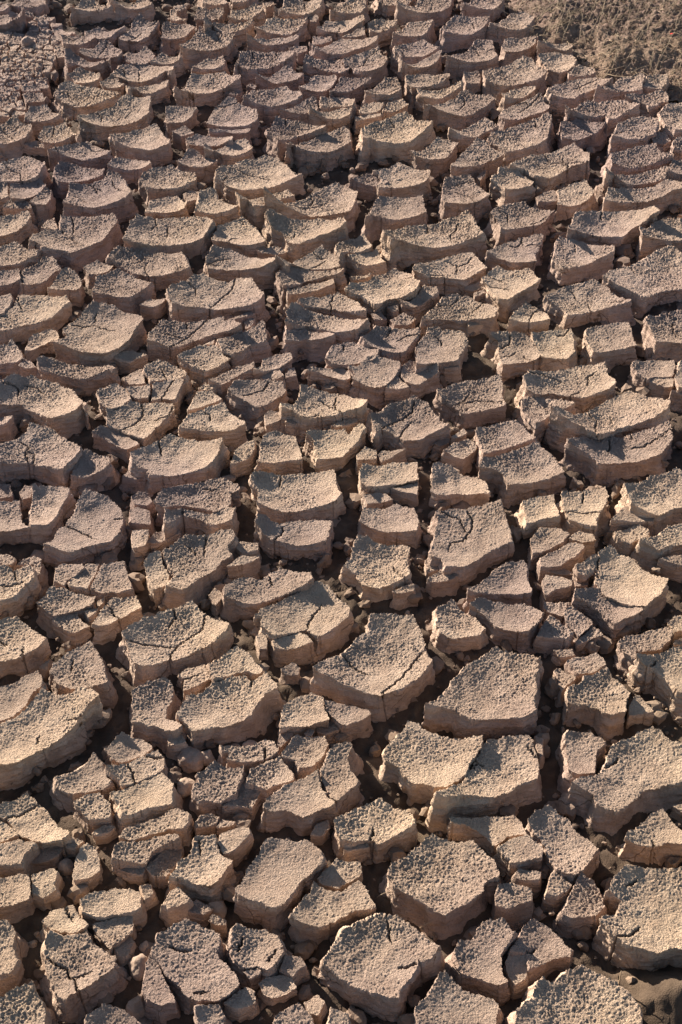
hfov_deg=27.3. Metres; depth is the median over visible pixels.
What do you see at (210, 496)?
mud plate
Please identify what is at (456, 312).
mud plate
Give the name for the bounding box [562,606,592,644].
mud plate
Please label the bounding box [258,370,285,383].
mud chunk
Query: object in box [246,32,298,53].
mud plate
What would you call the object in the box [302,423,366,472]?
mud plate
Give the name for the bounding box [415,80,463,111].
mud plate
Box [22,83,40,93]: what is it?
mud chunk
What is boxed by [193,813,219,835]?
mud chunk
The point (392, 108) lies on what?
mud chunk
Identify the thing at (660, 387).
mud chunk
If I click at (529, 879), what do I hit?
mud chunk
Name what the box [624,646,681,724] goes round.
mud plate
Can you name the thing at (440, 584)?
mud chunk
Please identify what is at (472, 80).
mud chunk
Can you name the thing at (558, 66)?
mud plate
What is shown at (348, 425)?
mud chunk
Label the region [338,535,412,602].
mud plate
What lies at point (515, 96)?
mud plate
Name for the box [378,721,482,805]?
mud plate
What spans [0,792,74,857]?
mud plate
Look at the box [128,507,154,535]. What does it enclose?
mud plate
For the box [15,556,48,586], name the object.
mud chunk
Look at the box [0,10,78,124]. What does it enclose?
mud flakes
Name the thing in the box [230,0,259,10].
mud chunk
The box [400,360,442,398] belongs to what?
mud plate
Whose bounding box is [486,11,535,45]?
mud plate
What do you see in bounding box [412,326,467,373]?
mud plate
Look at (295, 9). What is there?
mud plate
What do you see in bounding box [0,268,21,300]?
mud chunk
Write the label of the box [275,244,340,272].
mud plate
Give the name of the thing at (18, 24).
mud chunk
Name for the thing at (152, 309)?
mud chunk
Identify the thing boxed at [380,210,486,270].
mud plate
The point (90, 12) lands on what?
mud chunk
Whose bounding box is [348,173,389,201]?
mud chunk
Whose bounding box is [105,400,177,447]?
mud plate
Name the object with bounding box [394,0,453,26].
mud plate
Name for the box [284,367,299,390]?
mud chunk
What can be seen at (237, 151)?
mud plate
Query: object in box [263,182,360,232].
mud plate
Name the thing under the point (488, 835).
mud plate
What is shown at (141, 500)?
mud chunk
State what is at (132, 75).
mud plate
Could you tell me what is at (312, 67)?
mud plate
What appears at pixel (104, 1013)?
mud plate
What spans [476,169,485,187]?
mud chunk
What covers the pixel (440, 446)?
mud chunk
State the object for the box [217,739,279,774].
mud plate
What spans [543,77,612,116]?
mud plate
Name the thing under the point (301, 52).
mud chunk
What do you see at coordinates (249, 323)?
mud chunk
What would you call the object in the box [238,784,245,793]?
mud chunk
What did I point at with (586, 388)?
mud plate
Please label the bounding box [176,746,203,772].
stone
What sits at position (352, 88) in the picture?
mud plate
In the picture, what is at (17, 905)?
mud plate
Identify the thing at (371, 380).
mud plate
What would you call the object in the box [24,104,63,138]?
mud plate
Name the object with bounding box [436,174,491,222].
mud plate
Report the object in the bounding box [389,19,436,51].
mud plate
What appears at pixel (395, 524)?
mud plate
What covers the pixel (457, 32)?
mud plate
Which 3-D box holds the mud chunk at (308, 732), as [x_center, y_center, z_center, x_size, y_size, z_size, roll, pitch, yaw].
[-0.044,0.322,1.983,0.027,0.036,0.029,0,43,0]
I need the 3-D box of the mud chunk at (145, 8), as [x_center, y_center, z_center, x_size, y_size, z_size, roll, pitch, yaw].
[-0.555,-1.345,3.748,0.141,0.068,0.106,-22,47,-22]
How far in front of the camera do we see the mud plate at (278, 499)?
2.32 m
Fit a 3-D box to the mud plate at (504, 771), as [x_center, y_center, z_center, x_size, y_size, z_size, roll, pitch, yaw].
[0.194,0.356,1.915,0.198,0.079,0.109,-19,46,-19]
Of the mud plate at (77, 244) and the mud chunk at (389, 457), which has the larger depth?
the mud plate at (77, 244)
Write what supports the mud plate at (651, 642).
on the ground
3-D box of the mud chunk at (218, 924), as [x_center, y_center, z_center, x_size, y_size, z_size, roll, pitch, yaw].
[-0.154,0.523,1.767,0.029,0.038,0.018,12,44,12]
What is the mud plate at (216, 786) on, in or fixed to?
on the ground
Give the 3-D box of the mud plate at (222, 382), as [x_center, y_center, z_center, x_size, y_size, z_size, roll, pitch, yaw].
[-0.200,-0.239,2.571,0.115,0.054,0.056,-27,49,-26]
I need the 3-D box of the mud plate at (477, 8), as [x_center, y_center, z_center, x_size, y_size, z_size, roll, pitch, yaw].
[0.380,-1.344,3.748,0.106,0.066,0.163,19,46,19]
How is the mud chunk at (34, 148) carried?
on the ground
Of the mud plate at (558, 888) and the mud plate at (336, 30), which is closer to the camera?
the mud plate at (558, 888)
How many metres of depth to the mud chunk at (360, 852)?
1.84 m
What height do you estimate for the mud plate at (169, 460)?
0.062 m
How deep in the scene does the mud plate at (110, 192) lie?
3.01 m
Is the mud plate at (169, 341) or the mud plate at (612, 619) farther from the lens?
the mud plate at (169, 341)
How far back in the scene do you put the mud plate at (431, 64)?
3.48 m
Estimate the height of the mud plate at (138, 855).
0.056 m
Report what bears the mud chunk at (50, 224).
on the ground
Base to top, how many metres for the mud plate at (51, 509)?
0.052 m
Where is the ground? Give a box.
[0,0,681,1023]
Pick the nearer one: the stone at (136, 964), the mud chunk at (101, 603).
the stone at (136, 964)
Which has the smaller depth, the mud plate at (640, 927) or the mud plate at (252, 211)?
the mud plate at (640, 927)
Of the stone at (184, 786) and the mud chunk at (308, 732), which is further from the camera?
the mud chunk at (308, 732)
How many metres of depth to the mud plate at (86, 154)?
3.15 m
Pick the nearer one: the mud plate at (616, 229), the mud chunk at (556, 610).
the mud chunk at (556, 610)
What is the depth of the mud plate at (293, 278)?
2.79 m
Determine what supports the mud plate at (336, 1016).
on the ground
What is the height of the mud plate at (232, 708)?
0.052 m
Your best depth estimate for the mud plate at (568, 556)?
2.22 m
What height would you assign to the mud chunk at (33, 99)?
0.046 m
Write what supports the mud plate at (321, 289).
on the ground
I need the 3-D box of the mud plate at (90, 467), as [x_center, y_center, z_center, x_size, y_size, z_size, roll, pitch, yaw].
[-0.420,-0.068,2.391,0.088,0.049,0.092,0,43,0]
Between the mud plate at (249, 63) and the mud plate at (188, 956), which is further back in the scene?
the mud plate at (249, 63)
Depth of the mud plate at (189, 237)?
2.90 m
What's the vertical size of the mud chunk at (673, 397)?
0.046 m
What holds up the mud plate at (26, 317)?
on the ground
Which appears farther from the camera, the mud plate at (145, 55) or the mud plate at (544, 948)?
the mud plate at (145, 55)
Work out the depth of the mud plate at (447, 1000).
1.66 m
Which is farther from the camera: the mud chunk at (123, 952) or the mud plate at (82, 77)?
the mud plate at (82, 77)
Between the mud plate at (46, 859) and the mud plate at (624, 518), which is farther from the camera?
the mud plate at (624, 518)
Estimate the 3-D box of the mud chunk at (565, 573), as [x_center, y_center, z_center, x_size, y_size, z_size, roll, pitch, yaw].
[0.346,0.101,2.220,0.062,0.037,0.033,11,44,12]
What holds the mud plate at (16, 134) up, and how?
on the ground
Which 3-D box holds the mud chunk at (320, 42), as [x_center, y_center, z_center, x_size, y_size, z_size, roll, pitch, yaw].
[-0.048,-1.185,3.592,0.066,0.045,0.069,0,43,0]
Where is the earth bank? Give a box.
[508,0,681,102]
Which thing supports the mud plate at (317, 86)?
on the ground
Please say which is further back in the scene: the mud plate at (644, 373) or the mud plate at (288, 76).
the mud plate at (288, 76)
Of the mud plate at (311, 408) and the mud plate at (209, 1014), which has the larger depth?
the mud plate at (311, 408)
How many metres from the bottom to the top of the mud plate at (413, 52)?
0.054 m
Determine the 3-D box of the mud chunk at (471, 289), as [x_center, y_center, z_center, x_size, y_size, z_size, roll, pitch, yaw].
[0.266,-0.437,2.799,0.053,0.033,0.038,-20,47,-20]
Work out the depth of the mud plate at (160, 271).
2.82 m
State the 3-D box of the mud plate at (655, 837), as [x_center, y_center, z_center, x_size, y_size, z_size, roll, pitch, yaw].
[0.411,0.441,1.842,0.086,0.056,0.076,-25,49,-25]
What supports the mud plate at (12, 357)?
on the ground
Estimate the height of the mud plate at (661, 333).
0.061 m
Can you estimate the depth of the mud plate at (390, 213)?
2.96 m
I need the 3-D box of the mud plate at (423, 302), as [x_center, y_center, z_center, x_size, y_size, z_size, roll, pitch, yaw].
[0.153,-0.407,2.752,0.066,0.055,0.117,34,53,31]
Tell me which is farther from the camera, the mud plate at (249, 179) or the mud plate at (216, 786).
the mud plate at (249, 179)
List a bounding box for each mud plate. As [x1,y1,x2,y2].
[0,115,35,162]
[0,156,52,188]
[0,210,38,245]
[0,241,41,271]
[0,294,71,344]
[0,338,26,378]
[0,372,90,438]
[0,422,82,487]
[0,500,31,546]
[0,564,41,617]
[0,616,51,678]
[0,670,48,723]
[0,686,104,790]
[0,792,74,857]
[0,821,19,843]
[0,839,40,882]
[0,873,35,923]
[0,919,28,996]
[0,980,57,1023]
[9,178,46,204]
[17,256,61,296]
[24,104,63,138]
[24,329,58,361]
[28,213,123,273]
[28,483,76,545]
[30,846,62,873]
[31,868,64,910]
[35,355,121,396]
[36,586,97,638]
[37,905,93,942]
[38,122,81,155]
[39,930,128,1023]
[43,489,127,567]
[47,141,112,174]
[47,267,85,306]
[48,641,117,708]
[49,161,104,199]
[49,752,116,812]
[51,614,91,648]
[52,301,147,366]
[53,81,121,121]
[53,563,84,588]
[60,34,96,55]
[61,48,111,80]
[63,170,138,223]
[65,66,102,88]
[67,563,99,595]
[70,448,119,497]
[71,843,102,889]
[73,792,114,834]
[77,94,153,141]
[78,39,123,71]
[78,887,146,928]
[83,259,112,288]
[84,1003,140,1023]
[90,561,134,606]
[91,595,142,644]
[92,268,156,314]
[92,425,139,463]
[92,915,136,955]
[96,383,132,420]
[104,731,153,764]
[104,750,168,790]
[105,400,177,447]
[106,157,152,184]
[106,245,192,291]
[108,123,172,166]
[109,773,182,834]
[110,63,176,93]
[111,833,183,880]
[115,600,233,686]
[118,12,160,52]
[119,808,193,846]
[122,214,216,258]
[124,46,155,65]
[128,433,230,496]
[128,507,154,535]
[129,677,186,753]
[138,165,198,205]
[141,954,180,1023]
[142,359,193,396]
[144,551,170,606]
[145,196,189,219]
[146,316,242,366]
[147,848,182,888]
[150,378,185,415]
[150,918,240,1014]
[154,477,240,526]
[157,21,194,55]
[159,887,193,926]
[160,529,238,610]
[162,507,238,539]
[163,105,199,138]
[164,834,236,904]
[165,273,270,323]
[172,71,242,107]
[175,671,286,750]
[176,148,217,183]
[176,665,210,702]
[177,344,230,387]
[178,26,238,70]
[178,402,248,448]
[186,133,232,155]
[187,390,222,414]
[189,760,246,820]
[191,56,229,74]
[193,1004,231,1023]
[194,7,224,29]
[194,187,239,226]
[203,13,255,48]
[203,245,279,290]
[204,138,254,166]
[206,96,259,138]
[206,646,264,684]
[208,361,254,400]
[211,216,265,257]
[213,154,305,204]
[215,320,272,369]
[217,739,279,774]
[218,827,253,867]
[220,567,314,622]
[221,788,260,820]
[223,379,288,429]
[223,987,259,1022]
[225,923,286,987]
[227,3,265,29]
[230,440,257,477]
[233,50,295,89]
[233,837,327,932]
[235,189,295,229]
[241,86,302,126]
[244,756,296,802]
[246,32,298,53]
[248,469,346,524]
[250,581,353,659]
[253,352,292,379]
[253,513,333,561]
[254,17,310,41]
[254,63,304,91]
[254,431,302,476]
[257,975,296,1005]
[260,769,338,836]
[261,208,348,262]
[263,116,326,160]
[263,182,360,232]
[269,632,317,667]
[273,266,347,307]
[273,1003,313,1023]
[274,0,325,27]
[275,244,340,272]
[276,692,328,747]
[278,96,318,123]
[279,384,368,444]
[279,954,309,985]
[280,734,328,779]
[281,329,335,362]
[282,302,370,344]
[284,126,354,172]
[286,279,335,307]
[288,881,375,944]
[296,292,366,319]
[299,75,336,104]
[302,54,349,83]
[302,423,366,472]
[307,366,351,395]
[308,106,352,132]
[308,613,434,722]
[309,36,377,63]
[316,14,366,42]
[317,858,362,891]
[318,913,444,1022]
[319,96,358,123]
[320,741,364,815]
[323,700,373,742]
[325,341,380,370]
[326,1007,350,1023]
[329,0,369,25]
[329,76,371,101]
[331,798,417,863]
[334,234,373,272]
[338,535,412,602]
[342,45,387,87]
[344,276,419,320]
[346,247,387,277]
[347,354,401,409]
[354,111,436,162]
[357,325,420,365]
[357,462,418,496]
[357,503,422,548]
[359,77,401,108]
[359,194,427,243]
[365,395,450,458]
[367,17,396,47]
[372,162,430,201]
[374,268,412,280]
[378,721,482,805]
[379,833,504,939]
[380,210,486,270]
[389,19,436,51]
[389,39,439,72]
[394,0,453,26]
[397,50,442,80]
[398,284,439,325]
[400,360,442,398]
[403,73,449,107]
[409,970,504,1023]
[410,137,458,177]
[412,251,486,296]
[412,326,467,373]
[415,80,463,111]
[420,293,499,339]
[422,646,543,739]
[423,89,495,131]
[424,735,541,833]
[427,499,514,585]
[429,462,490,507]
[429,599,488,653]
[431,374,506,429]
[433,15,489,52]
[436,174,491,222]
[441,439,477,474]
[443,39,498,78]
[445,917,517,1006]
[446,815,525,857]
[447,117,498,151]
[450,137,504,182]
[460,0,504,21]
[462,560,531,613]
[467,597,543,653]
[473,420,536,471]
[478,441,565,508]
[479,331,540,382]
[480,265,540,322]
[481,55,546,105]
[483,201,555,247]
[484,233,543,274]
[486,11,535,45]
[486,112,555,166]
[489,165,535,206]
[491,882,535,930]
[492,834,543,882]
[497,85,535,110]
[497,92,550,130]
[498,35,537,66]
[503,953,528,999]
[504,964,642,1023]
[507,301,549,337]
[507,919,573,985]
[509,142,589,191]
[514,362,615,413]
[514,494,561,538]
[516,396,575,443]
[524,805,599,887]
[527,527,569,570]
[530,328,578,371]
[533,615,573,654]
[536,52,577,85]
[536,542,584,583]
[539,278,635,328]
[539,575,571,609]
[540,870,571,913]
[542,391,670,452]
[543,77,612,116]
[547,235,614,285]
[552,872,606,938]
[553,180,598,222]
[555,730,605,793]
[556,118,606,151]
[556,487,610,546]
[558,726,681,835]
[559,421,672,487]
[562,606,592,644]
[562,667,629,740]
[563,100,639,136]
[564,652,606,683]
[566,206,659,255]
[570,544,668,625]
[571,587,644,644]
[579,322,636,373]
[591,73,645,102]
[592,864,681,971]
[598,179,681,214]
[600,143,672,176]
[602,166,668,191]
[602,244,681,318]
[603,506,654,542]
[607,116,658,158]
[608,524,649,556]
[613,627,672,678]
[614,467,681,535]
[618,808,681,865]
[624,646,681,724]
[625,90,668,117]
[625,695,654,728]
[626,360,675,389]
[629,523,681,575]
[634,218,681,261]
[641,309,681,362]
[643,74,669,94]
[657,102,681,144]
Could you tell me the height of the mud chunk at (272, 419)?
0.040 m
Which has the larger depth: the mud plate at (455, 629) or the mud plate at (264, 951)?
the mud plate at (455, 629)
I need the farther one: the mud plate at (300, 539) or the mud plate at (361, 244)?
the mud plate at (361, 244)
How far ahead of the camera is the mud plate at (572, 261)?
2.84 m
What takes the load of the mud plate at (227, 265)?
on the ground
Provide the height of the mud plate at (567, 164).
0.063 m
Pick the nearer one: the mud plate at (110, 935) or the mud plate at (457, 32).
the mud plate at (110, 935)
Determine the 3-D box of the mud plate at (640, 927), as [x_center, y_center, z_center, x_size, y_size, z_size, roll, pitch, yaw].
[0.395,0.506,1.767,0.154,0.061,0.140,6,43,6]
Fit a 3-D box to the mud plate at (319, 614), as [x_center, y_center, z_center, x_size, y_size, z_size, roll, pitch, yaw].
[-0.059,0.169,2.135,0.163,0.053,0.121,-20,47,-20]
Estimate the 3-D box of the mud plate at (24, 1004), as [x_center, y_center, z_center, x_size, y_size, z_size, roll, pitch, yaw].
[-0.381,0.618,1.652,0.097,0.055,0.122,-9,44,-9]
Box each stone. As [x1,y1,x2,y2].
[21,36,33,46]
[28,940,37,947]
[58,858,74,875]
[128,953,147,980]
[139,941,148,951]
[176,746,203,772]
[177,777,195,797]
[201,749,214,765]
[242,740,256,745]
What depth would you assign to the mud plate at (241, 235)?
2.90 m
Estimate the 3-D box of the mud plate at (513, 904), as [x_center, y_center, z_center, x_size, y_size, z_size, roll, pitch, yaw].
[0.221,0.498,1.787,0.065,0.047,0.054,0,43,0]
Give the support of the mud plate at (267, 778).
on the ground
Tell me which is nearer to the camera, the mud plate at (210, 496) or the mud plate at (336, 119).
the mud plate at (210, 496)
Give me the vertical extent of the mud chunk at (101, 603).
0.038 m
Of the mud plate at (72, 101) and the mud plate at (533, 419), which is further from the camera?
the mud plate at (72, 101)
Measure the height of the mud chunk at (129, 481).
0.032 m
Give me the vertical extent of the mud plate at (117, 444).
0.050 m
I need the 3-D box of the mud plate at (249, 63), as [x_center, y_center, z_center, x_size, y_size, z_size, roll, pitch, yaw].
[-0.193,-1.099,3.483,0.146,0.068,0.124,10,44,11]
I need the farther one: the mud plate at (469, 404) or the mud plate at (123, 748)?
the mud plate at (469, 404)
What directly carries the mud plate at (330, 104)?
on the ground
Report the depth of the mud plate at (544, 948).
1.73 m
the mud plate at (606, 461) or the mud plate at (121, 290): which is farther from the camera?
the mud plate at (121, 290)
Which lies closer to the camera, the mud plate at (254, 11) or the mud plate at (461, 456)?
the mud plate at (461, 456)
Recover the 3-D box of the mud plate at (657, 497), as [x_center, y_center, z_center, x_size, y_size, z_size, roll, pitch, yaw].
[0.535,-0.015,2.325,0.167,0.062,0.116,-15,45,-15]
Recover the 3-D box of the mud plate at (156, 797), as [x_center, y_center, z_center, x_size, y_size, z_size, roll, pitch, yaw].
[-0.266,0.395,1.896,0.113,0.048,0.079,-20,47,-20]
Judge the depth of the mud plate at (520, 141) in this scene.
3.21 m
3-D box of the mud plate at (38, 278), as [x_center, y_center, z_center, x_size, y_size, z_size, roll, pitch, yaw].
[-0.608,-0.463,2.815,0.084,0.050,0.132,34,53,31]
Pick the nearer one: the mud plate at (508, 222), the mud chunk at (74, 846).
the mud chunk at (74, 846)
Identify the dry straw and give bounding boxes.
[498,0,681,102]
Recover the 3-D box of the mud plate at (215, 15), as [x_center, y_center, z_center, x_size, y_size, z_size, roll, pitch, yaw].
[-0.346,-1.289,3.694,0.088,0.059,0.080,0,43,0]
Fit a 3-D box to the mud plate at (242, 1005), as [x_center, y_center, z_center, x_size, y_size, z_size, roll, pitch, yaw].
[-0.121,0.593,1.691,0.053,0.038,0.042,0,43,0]
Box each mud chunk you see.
[0,3,10,15]
[0,5,26,34]
[0,182,9,213]
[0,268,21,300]
[0,294,14,315]
[0,415,18,442]
[0,484,14,501]
[0,554,16,571]
[2,199,37,225]
[10,0,50,15]
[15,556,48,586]
[18,360,36,376]
[19,485,31,508]
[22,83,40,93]
[22,92,44,110]
[23,141,46,156]
[30,187,55,222]
[40,217,57,230]
[65,838,84,856]
[69,0,114,26]
[84,608,99,625]
[85,26,125,47]
[92,825,118,844]
[97,597,105,611]
[100,76,123,95]
[106,0,155,20]
[113,936,136,965]
[114,350,147,374]
[116,867,147,886]
[119,470,145,493]
[121,369,145,391]
[125,79,171,104]
[126,384,150,403]
[130,491,155,515]
[130,529,149,560]
[139,884,158,910]
[140,298,166,320]
[147,529,180,552]
[150,52,186,77]
[166,734,187,760]
[170,9,186,24]
[172,126,193,150]
[174,4,187,20]
[182,191,198,212]
[188,900,212,926]
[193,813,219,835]
[197,0,231,21]
[198,383,216,394]
[205,339,215,345]
[208,128,251,145]
[208,588,222,615]
[209,914,228,938]
[216,819,236,835]
[227,311,256,329]
[227,555,261,579]
[228,90,242,103]
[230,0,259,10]
[235,541,261,561]
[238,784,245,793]
[242,318,255,331]
[243,968,261,990]
[246,83,256,93]
[255,633,268,660]
[257,245,286,260]
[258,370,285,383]
[263,1,274,19]
[264,409,280,432]
[277,731,293,753]
[278,662,301,684]
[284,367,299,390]
[284,420,298,442]
[289,46,307,64]
[304,729,313,737]
[304,994,327,1023]
[308,15,319,35]
[310,820,329,845]
[312,36,332,47]
[315,722,339,746]
[330,418,358,433]
[340,843,371,861]
[341,26,365,39]
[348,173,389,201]
[349,273,370,282]
[352,113,381,134]
[355,446,377,474]
[358,102,384,116]
[359,493,393,511]
[370,0,416,16]
[370,312,386,329]
[377,448,407,465]
[381,98,408,120]
[384,376,409,406]
[387,305,398,322]
[389,313,415,328]
[389,583,417,610]
[390,483,418,507]
[424,560,438,581]
[425,571,459,596]
[431,438,449,455]
[442,365,461,383]
[449,428,466,445]
[462,70,481,93]
[462,281,482,296]
[465,322,483,336]
[473,289,485,301]
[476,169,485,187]
[510,868,541,898]
[533,190,557,211]
[533,736,544,768]
[534,40,572,62]
[542,601,570,623]
[546,568,572,579]
[551,649,575,666]
[552,668,576,707]
[565,65,595,81]
[568,531,595,559]
[571,579,587,595]
[574,626,602,651]
[594,183,605,203]
[647,378,673,399]
[651,132,670,152]
[655,554,681,583]
[666,160,681,181]
[666,615,681,645]
[668,390,681,412]
[669,137,681,160]
[669,804,681,827]
[671,360,681,411]
[672,638,681,646]
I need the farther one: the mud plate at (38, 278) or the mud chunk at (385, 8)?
the mud chunk at (385, 8)
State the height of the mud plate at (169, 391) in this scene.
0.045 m
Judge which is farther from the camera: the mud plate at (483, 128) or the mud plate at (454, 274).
the mud plate at (483, 128)
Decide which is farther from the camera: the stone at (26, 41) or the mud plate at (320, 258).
the stone at (26, 41)
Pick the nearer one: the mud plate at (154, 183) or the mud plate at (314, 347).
the mud plate at (314, 347)
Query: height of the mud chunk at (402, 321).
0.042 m
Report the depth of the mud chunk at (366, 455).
2.40 m
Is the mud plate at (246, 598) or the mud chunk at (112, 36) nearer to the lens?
the mud plate at (246, 598)
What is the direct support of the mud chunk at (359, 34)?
on the ground
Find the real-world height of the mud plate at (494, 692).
0.073 m
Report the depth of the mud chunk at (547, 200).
3.02 m
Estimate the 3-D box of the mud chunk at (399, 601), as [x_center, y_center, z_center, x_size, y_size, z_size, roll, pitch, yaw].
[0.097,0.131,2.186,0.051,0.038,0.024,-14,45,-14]
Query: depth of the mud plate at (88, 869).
1.81 m
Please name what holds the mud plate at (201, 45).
on the ground
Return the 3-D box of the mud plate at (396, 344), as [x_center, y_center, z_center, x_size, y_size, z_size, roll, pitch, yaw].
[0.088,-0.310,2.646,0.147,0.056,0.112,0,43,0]
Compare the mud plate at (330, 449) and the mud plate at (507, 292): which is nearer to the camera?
the mud plate at (330, 449)
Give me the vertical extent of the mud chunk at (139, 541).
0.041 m
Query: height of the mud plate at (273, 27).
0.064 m
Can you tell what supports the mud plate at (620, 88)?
on the ground
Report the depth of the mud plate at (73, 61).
3.47 m
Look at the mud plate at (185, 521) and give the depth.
2.28 m
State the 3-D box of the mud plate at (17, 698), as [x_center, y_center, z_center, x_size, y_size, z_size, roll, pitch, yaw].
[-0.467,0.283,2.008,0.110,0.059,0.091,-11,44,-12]
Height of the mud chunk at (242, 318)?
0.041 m
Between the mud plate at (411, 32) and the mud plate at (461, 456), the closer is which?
the mud plate at (461, 456)
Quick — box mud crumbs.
[0,0,681,1023]
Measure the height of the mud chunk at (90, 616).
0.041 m
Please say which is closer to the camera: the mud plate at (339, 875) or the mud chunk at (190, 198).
the mud plate at (339, 875)
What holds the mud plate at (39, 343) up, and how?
on the ground
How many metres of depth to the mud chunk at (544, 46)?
3.56 m
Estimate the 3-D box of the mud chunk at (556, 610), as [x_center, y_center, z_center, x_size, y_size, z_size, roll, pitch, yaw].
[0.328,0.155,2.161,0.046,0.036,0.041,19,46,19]
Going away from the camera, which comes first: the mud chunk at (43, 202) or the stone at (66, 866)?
the stone at (66, 866)
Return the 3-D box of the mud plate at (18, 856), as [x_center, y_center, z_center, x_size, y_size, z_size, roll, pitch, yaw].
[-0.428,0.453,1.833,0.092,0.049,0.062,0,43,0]
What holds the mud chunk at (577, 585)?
on the ground
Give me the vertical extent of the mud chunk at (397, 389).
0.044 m
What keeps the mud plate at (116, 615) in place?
on the ground
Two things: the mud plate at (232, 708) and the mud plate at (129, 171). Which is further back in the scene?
the mud plate at (129, 171)
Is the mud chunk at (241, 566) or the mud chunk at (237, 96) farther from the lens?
the mud chunk at (237, 96)
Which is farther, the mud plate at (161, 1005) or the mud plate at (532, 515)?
the mud plate at (532, 515)
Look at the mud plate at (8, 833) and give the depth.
1.84 m
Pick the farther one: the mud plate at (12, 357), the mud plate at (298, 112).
the mud plate at (298, 112)
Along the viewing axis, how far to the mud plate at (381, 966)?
1.71 m
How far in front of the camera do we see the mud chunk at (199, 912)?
1.78 m
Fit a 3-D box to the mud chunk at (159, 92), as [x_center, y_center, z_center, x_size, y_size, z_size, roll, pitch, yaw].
[-0.467,-1.007,3.390,0.142,0.061,0.068,-30,51,-28]
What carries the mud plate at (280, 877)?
on the ground
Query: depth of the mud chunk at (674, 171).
3.09 m
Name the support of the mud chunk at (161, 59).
on the ground
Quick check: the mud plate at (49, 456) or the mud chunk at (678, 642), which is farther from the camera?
the mud plate at (49, 456)
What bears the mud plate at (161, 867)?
on the ground
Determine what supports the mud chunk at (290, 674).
on the ground
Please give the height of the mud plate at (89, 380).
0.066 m
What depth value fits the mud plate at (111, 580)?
2.18 m
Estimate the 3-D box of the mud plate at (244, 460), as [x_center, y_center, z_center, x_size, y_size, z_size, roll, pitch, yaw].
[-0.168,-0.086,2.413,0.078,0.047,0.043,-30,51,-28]
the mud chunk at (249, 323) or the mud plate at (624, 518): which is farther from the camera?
the mud chunk at (249, 323)
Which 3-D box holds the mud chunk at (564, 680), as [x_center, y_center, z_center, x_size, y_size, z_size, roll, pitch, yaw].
[0.328,0.257,2.053,0.044,0.036,0.062,0,43,0]
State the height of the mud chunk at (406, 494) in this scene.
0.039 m
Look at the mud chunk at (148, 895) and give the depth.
1.79 m
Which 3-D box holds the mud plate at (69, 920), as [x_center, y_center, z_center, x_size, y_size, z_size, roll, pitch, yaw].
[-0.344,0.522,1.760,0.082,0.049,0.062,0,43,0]
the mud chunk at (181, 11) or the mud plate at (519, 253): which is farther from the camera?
the mud chunk at (181, 11)
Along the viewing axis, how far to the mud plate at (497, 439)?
2.43 m
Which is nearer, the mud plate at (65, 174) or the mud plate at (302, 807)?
the mud plate at (302, 807)
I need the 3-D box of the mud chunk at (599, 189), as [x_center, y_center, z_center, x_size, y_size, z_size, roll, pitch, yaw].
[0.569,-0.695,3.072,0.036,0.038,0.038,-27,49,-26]
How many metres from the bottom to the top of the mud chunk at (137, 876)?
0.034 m
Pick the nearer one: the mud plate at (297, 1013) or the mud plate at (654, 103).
the mud plate at (297, 1013)
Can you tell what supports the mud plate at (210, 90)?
on the ground
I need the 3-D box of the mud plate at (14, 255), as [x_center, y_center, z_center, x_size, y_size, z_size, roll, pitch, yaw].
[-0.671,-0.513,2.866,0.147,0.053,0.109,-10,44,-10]
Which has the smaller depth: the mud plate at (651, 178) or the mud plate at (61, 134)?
the mud plate at (651, 178)
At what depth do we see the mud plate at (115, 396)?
2.51 m
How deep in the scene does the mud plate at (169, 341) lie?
2.65 m
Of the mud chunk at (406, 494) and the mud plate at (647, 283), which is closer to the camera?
the mud chunk at (406, 494)
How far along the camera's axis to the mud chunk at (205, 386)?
2.54 m
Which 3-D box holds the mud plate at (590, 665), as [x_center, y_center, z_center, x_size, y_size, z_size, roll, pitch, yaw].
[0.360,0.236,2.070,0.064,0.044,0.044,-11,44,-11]
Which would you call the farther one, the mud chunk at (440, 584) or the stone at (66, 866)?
the mud chunk at (440, 584)
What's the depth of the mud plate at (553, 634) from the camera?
2.10 m
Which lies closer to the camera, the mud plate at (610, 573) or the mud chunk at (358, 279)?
the mud plate at (610, 573)
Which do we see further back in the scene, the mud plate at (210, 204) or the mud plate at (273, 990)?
the mud plate at (210, 204)
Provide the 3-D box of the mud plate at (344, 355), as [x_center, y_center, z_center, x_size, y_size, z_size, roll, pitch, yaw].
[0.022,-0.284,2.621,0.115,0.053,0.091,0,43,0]
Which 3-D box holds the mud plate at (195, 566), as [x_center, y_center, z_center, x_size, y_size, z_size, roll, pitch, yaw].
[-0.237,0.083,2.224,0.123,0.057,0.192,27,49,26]
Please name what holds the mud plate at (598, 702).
on the ground
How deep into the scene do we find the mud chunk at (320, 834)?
1.86 m
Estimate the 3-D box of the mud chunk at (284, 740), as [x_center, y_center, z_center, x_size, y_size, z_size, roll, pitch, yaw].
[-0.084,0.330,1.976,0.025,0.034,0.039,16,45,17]
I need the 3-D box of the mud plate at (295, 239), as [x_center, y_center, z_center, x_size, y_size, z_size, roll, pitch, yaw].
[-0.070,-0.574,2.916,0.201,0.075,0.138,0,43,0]
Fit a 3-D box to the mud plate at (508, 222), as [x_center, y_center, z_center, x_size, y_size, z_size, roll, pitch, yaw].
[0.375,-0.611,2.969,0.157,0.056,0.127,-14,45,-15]
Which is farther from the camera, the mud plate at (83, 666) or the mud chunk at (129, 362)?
the mud chunk at (129, 362)
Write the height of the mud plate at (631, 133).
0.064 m
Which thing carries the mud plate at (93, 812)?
on the ground
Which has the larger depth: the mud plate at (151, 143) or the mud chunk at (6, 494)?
the mud plate at (151, 143)
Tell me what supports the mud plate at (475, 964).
on the ground
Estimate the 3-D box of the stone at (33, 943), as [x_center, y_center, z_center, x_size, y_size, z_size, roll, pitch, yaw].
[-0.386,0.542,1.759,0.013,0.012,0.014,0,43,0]

